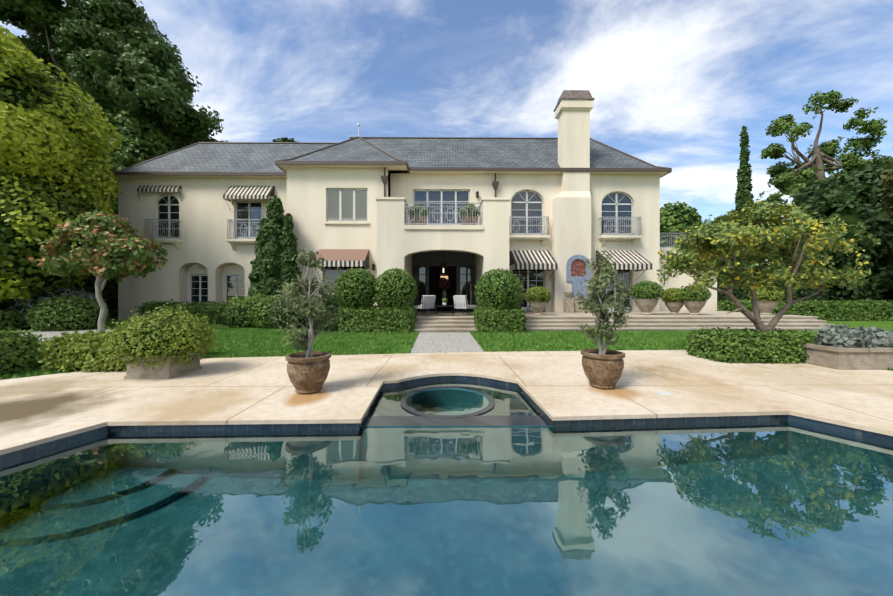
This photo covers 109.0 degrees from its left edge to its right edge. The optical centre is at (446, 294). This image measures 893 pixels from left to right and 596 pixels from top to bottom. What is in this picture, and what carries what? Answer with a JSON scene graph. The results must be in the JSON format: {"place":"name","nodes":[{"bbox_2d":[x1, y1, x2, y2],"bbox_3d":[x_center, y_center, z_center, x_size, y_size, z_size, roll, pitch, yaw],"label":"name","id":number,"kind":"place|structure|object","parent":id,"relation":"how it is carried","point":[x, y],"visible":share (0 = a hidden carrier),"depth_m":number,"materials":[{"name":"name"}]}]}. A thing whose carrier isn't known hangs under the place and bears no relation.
{"place":"outdoors","nodes":[
{"label":"outdoors","id":0,"kind":"place"},
{"bbox_2d":[22,311,834,352],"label":"walkway","id":1,"kind":"structure","parent":0,"point":[440,332],"depth_m":13.56,"materials":[{"name":"stone"}]},
{"bbox_2d":[28,211,167,331],"bbox_3d":[-13.467,-0.814,12.454,4.727,4.727,2.422,0,0,-1],"label":"flowering tree","id":2,"kind":"object","parent":1,"relation":"on","point":[120,252],"visible":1,"depth_m":11.99,"materials":[{"name":"green plant"}]},
{"bbox_2d":[412,295,435,315],"bbox_3d":[-1.083,0.499,15.400,0.832,0.944,0.902,0,0,-43],"label":"terrace chair","id":3,"kind":"object","parent":1,"relation":"on","point":[428,301],"visible":0.88,"depth_m":15.11,"materials":[{"name":"white fabric"}]},
{"bbox_2d":[435,298,453,315],"bbox_3d":[-0.094,0.566,15.075,0.840,0.810,0.640,0,0,-1],"label":"side table","id":4,"kind":"object","parent":1,"relation":"on","point":[444,301],"visible":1,"depth_m":14.99,"materials":[{"name":"black metal"}]},
{"bbox_2d":[453,295,476,315],"bbox_3d":[0.889,0.499,15.418,0.832,0.944,0.902,0,0,41],"label":"terrace chair","id":5,"kind":"object","parent":1,"relation":"on","point":[460,301],"visible":0.94,"depth_m":15.13,"materials":[{"name":"white fabric"}]},
{"bbox_2d":[524,286,550,315],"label":"potted plant","id":6,"kind":"object","parent":1,"relation":"on","point":[538,298],"visible":1,"depth_m":14.70,"materials":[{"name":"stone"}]},
{"bbox_2d":[564,299,595,312],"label":"fountain urn pedestals","id":7,"kind":"object","parent":1,"relation":"on","point":[568,305],"visible":0.44,"depth_m":17.11,"materials":[{"name":"stone"}]},
{"bbox_2d":[564,292,572,298],"bbox_3d":[6.636,0.039,17.307,0.484,0.363,0.484,0,0,-1],"label":"fountain urn","id":8,"kind":"object","parent":7,"relation":"on","point":[568,295],"visible":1,"depth_m":17.18,"materials":[{"name":"stone"}]},
{"bbox_2d":[629,280,664,314],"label":"potted plant","id":9,"kind":"object","parent":1,"relation":"on","point":[645,294],"visible":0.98,"depth_m":15.01,"materials":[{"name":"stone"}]},
{"bbox_2d":[661,287,683,313],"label":"potted plant","id":10,"kind":"object","parent":1,"relation":"on","point":[672,300],"visible":0.85,"depth_m":15.63,"materials":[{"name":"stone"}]},
{"bbox_2d":[680,284,711,314],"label":"potted plant","id":11,"kind":"object","parent":1,"relation":"on","point":[694,302],"visible":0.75,"depth_m":14.99,"materials":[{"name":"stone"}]},
{"bbox_2d":[747,286,784,314],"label":"potted plant","id":12,"kind":"object","parent":1,"relation":"on","point":[768,301],"visible":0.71,"depth_m":15.00,"materials":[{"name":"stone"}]},
{"bbox_2d":[0,350,892,454],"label":"pool deck","id":13,"kind":"structure","parent":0,"point":[42,409],"depth_m":4.95,"materials":[{"name":"stone"}]},
{"bbox_2d":[38,331,125,372],"bbox_3d":[-7.108,1.151,6.645,1.978,0.808,1.042,0,0,-1],"label":"parterre hedge","id":14,"kind":"object","parent":13,"relation":"on","point":[80,352],"visible":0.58,"depth_m":6.26,"materials":[{"name":"green plant"}]},
{"bbox_2d":[94,301,221,378],"bbox_3d":[-5.428,0.821,6.117,1.937,1.400,1.666,0,0,-26],"label":"square planter","id":15,"kind":"object","parent":13,"relation":"on","point":[164,344],"visible":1,"depth_m":5.75,"materials":[{"name":"green plant"}]},
{"bbox_2d":[278,248,339,393],"bbox_3d":[-2.163,0.392,5.029,0.880,2.258,0.740,0,0,-1],"label":"potted olive","id":16,"kind":"object","parent":13,"relation":"on","point":[308,370],"visible":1,"depth_m":4.89,"materials":[{"name":"plant"}]},
{"bbox_2d":[0,376,892,462],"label":"swimming pool","id":17,"kind":"structure","parent":13,"relation":"in","point":[473,419],"depth_m":4.05,"materials":[{"name":"tile"}]},
{"bbox_2d":[0,379,892,595],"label":"pool water","id":18,"kind":"structure","parent":17,"relation":"in","point":[766,508],"depth_m":2.44,"materials":[{"name":"blue liquid"}]},
{"bbox_2d":[576,250,631,389],"bbox_3d":[2.613,0.381,5.279,0.894,2.279,0.716,0,0,-1],"label":"potted olive","id":19,"kind":"object","parent":13,"relation":"on","point":[603,368],"visible":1,"depth_m":5.14,"materials":[{"name":"plant"}]},
{"bbox_2d":[634,371,768,395],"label":"deck skimmer lids","id":20,"kind":"object","parent":13,"relation":"on","point":[664,393],"visible":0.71,"depth_m":4.88,"materials":[{"name":"grey plastic"}]},
{"bbox_2d":[684,326,818,363],"bbox_3d":[7.250,1.162,7.581,2.528,0.778,1.400,0,0,-1],"label":"hedge","id":21,"kind":"object","parent":13,"relation":"on","point":[745,345],"visible":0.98,"depth_m":7.12,"materials":[{"name":"green plant"}]},
{"bbox_2d":[656,199,880,333],"bbox_3d":[7.416,-0.342,7.562,4.690,3.786,2.417,0,0,-1],"label":"lemon tree","id":22,"kind":"object","parent":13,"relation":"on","point":[769,240],"visible":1,"depth_m":7.35,"materials":[{"name":"green plant"}]},
{"bbox_2d":[803,324,892,369],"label":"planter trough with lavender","id":23,"kind":"object","parent":13,"relation":"on","point":[840,347],"visible":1,"depth_m":6.52,"materials":[{"name":"stone"}]},
{"bbox_2d":[0,0,892,264],"label":"sky","id":24,"kind":"structure","parent":0,"point":[674,84],"materials":[{"name":"blue"}]},
{"bbox_2d":[0,320,892,379],"bbox_3d":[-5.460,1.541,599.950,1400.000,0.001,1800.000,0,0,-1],"label":"lawn","id":25,"kind":"structure","parent":0,"point":[887,325],"depth_m":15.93,"materials":[{"name":"green plant"}]},
{"bbox_2d":[0,309,27,330],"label":"hedge","id":26,"kind":"object","parent":25,"relation":"on","point":[9,319],"visible":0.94,"depth_m":13.66,"materials":[{"name":"green plant"}]},
{"bbox_2d":[0,298,31,327],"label":"dark hedge","id":27,"kind":"object","parent":25,"relation":"on","point":[4,305],"visible":0.02,"depth_m":14.71,"materials":[{"name":"green plant"}]},
{"bbox_2d":[0,327,44,374],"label":"hedge","id":28,"kind":"object","parent":25,"relation":"on","point":[17,353],"visible":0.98,"depth_m":6.20,"materials":[{"name":"green plant"}]},
{"bbox_2d":[6,285,104,328],"bbox_3d":[-18.496,0.785,15.270,3.428,2.542,2.839,0,0,-1],"label":"grey shrub","id":29,"kind":"object","parent":25,"relation":"on","point":[25,305],"visible":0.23,"depth_m":14.47,"materials":[{"name":"green plant"}]},
{"bbox_2d":[0,25,122,302],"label":"yellow green tree","id":30,"kind":"object","parent":25,"relation":"on","point":[54,147],"visible":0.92,"depth_m":13.48,"materials":[{"name":"green plant"}]},
{"bbox_2d":[38,330,85,363],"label":"bush","id":31,"kind":"object","parent":25,"relation":"on","point":[75,332],"visible":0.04,"depth_m":6.93,"materials":[{"name":"green plant"}]},
{"bbox_2d":[24,295,110,330],"bbox_3d":[-16.678,0.960,14.201,2.771,1.934,2.366,0,0,-1],"label":"green shrub","id":32,"kind":"object","parent":25,"relation":"on","point":[63,313],"visible":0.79,"depth_m":13.52,"materials":[{"name":"green plant"}]},
{"bbox_2d":[69,273,117,319],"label":"tall hedge","id":33,"kind":"object","parent":25,"relation":"on","point":[109,292],"visible":0.1,"depth_m":19.21,"materials":[{"name":"green plant"}]},
{"bbox_2d":[0,0,228,159],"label":"broadleaf tree","id":34,"kind":"object","parent":25,"relation":"on","point":[116,54],"visible":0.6,"depth_m":24.35,"materials":[{"name":"green plant"}]},
{"bbox_2d":[90,103,181,219],"bbox_3d":[-24.825,-7.284,25.846,8.429,17.742,8.248,0,0,-39],"label":"tree","id":35,"kind":"object","parent":25,"relation":"on","point":[137,131],"visible":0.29,"depth_m":23.82,"materials":[{"name":"green plant"}]},
{"bbox_2d":[82,330,206,356],"bbox_3d":[-7.398,1.181,7.608,3.080,0.735,0.962,0,0,-1],"label":"parterre hedge","id":36,"kind":"object","parent":25,"relation":"on","point":[110,332],"visible":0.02,"depth_m":7.63,"materials":[{"name":"green plant"}]},
{"bbox_2d":[135,299,225,323],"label":"shrub","id":37,"kind":"object","parent":25,"relation":"on","point":[211,311],"visible":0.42,"depth_m":16.66,"materials":[{"name":"green plant"}]},
{"bbox_2d":[217,304,233,325],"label":"mound shrub","id":38,"kind":"object","parent":25,"relation":"on","point":[220,319],"visible":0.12,"depth_m":15.85,"materials":[{"name":"green plant"}]},
{"bbox_2d":[221,293,266,327],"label":"mound shrub","id":39,"kind":"object","parent":25,"relation":"on","point":[237,311],"visible":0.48,"depth_m":14.77,"materials":[{"name":"green plant"}]},
{"bbox_2d":[250,295,277,327],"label":"mound shrub","id":40,"kind":"object","parent":25,"relation":"on","point":[262,306],"visible":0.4,"depth_m":14.40,"materials":[{"name":"green plant"}]},
{"bbox_2d":[248,196,301,296],"bbox_3d":[-8.987,-1.736,16.696,2.919,6.962,2.134,0,0,-1],"label":"cypress","id":41,"kind":"object","parent":25,"relation":"on","point":[272,263],"visible":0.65,"depth_m":16.21,"materials":[{"name":"green plant"}]},
{"bbox_2d":[272,137,295,141],"bbox_3d":[-14.001,-7.020,32.453,9.091,17.194,5.558,0,0,-19],"label":"tree","id":42,"kind":"object","parent":25,"relation":"on","point":[282,139],"visible":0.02,"depth_m":30.67,"materials":[{"name":"green plant"}]},
{"bbox_2d":[267,285,320,328],"bbox_3d":[-6.857,0.761,14.804,2.542,2.438,2.475,0,0,-30],"label":"mound shrub","id":43,"kind":"object","parent":25,"relation":"on","point":[281,315],"visible":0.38,"depth_m":13.99,"materials":[{"name":"green plant"}]},
{"bbox_2d":[320,295,341,331],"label":"tall hedge","id":44,"kind":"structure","parent":25,"relation":"on","point":[333,305],"depth_m":12.87,"materials":[{"name":"green plant"}]},
{"bbox_2d":[337,304,417,332],"bbox_3d":[-2.834,0.971,13.348,3.235,1.189,1.704,0,0,-1],"label":"hedge","id":45,"kind":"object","parent":25,"relation":"on","point":[375,318],"depth_m":12.65,"materials":[{"name":"green plant"}]},
{"bbox_2d":[333,267,377,307],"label":"topiary","id":46,"kind":"object","parent":45,"relation":"on","point":[354,287],"visible":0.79,"depth_m":12.73,"materials":[{"name":"green plant"}]},
{"bbox_2d":[373,267,417,310],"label":"topiary","id":47,"kind":"object","parent":45,"relation":"on","point":[396,287],"visible":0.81,"depth_m":12.78,"materials":[{"name":"green plant"}]},
{"bbox_2d":[105,90,716,320],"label":"house","id":48,"kind":"structure","parent":25,"relation":"on","point":[573,174],"depth_m":18.36,"materials":[{"name":"beige paint"}]},
{"bbox_2d":[137,185,651,279],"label":"house awnings","id":49,"kind":"object","parent":48,"relation":"attached to","point":[545,259],"visible":0.94,"depth_m":17.38,"materials":[{"name":"fabric"}]},
{"bbox_2d":[157,188,632,311],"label":"windows and doors","id":50,"kind":"structure","parent":48,"relation":"in","point":[347,204],"depth_m":18.49,"materials":[{"name":"grey glass"}]},
{"bbox_2d":[407,204,429,224],"bbox_3d":[-1.357,-3.788,15.377,1.155,1.218,0.853,0,0,-1],"label":"balcony planter","id":51,"kind":"object","parent":48,"relation":"on","point":[417,214],"visible":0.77,"depth_m":15.10,"materials":[{"name":"stone"}]},
{"bbox_2d":[144,203,699,246],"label":"iron railings","id":52,"kind":"object","parent":48,"relation":"attached to","point":[254,224],"visible":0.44,"depth_m":17.98,"materials":[{"name":"black metal"}]},
{"bbox_2d":[440,251,446,274],"bbox_3d":[-0.152,-1.929,15.974,0.380,1.860,0.380,0,0,-1],"label":"pendant lantern","id":53,"kind":"object","parent":48,"relation":"hanging from","point":[443,263],"visible":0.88,"depth_m":15.81,"materials":[{"name":"black metal"}]},
{"bbox_2d":[458,204,479,224],"bbox_3d":[1.094,-3.807,15.387,1.145,1.254,0.890,0,0,-1],"label":"balcony planter","id":54,"kind":"object","parent":48,"relation":"on","point":[469,208],"visible":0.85,"depth_m":15.12,"materials":[{"name":"stone"}]},
{"bbox_2d":[473,304,526,332],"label":"hedge","id":55,"kind":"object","parent":25,"relation":"on","point":[487,319],"depth_m":12.68,"materials":[{"name":"green plant"}]},
{"bbox_2d":[474,268,522,310],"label":"topiary","id":56,"kind":"object","parent":55,"relation":"on","point":[502,288],"visible":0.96,"depth_m":12.75,"materials":[{"name":"green plant"}]},
{"bbox_2d":[660,201,779,265],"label":"trees","id":57,"kind":"object","parent":25,"relation":"on","point":[675,219],"visible":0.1,"depth_m":40.23,"materials":[{"name":"green plant"}]},
{"bbox_2d":[734,126,754,265],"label":"italian cypress","id":58,"kind":"object","parent":25,"relation":"on","point":[744,194],"visible":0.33,"depth_m":40.01,"materials":[{"name":"green plant"}]},
{"bbox_2d":[717,265,829,303],"bbox_3d":[20.947,-0.221,21.680,9.301,3.648,1.599,0,0,-1],"label":"hedge","id":59,"kind":"object","parent":25,"relation":"on","point":[740,294],"visible":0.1,"depth_m":21.11,"materials":[{"name":"green plant"}]},
{"bbox_2d":[717,299,892,320],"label":"hedge","id":60,"kind":"object","parent":25,"relation":"on","point":[860,310],"visible":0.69,"depth_m":18.74,"materials":[{"name":"green plant"}]},
{"bbox_2d":[750,90,892,212],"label":"pine tree","id":61,"kind":"object","parent":25,"relation":"on","point":[790,181],"visible":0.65,"depth_m":33.63,"materials":[{"name":"green plant"}]},
{"bbox_2d":[772,161,892,300],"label":"dark trees","id":62,"kind":"object","parent":25,"relation":"on","point":[855,198],"visible":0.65,"depth_m":20.76,"materials":[{"name":"green plant"}]},
{"bbox_2d":[880,146,892,223],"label":"tree","id":63,"kind":"object","parent":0,"point":[886,176],"visible":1,"depth_m":18.01,"materials":[{"name":"green plant"}]}
]}

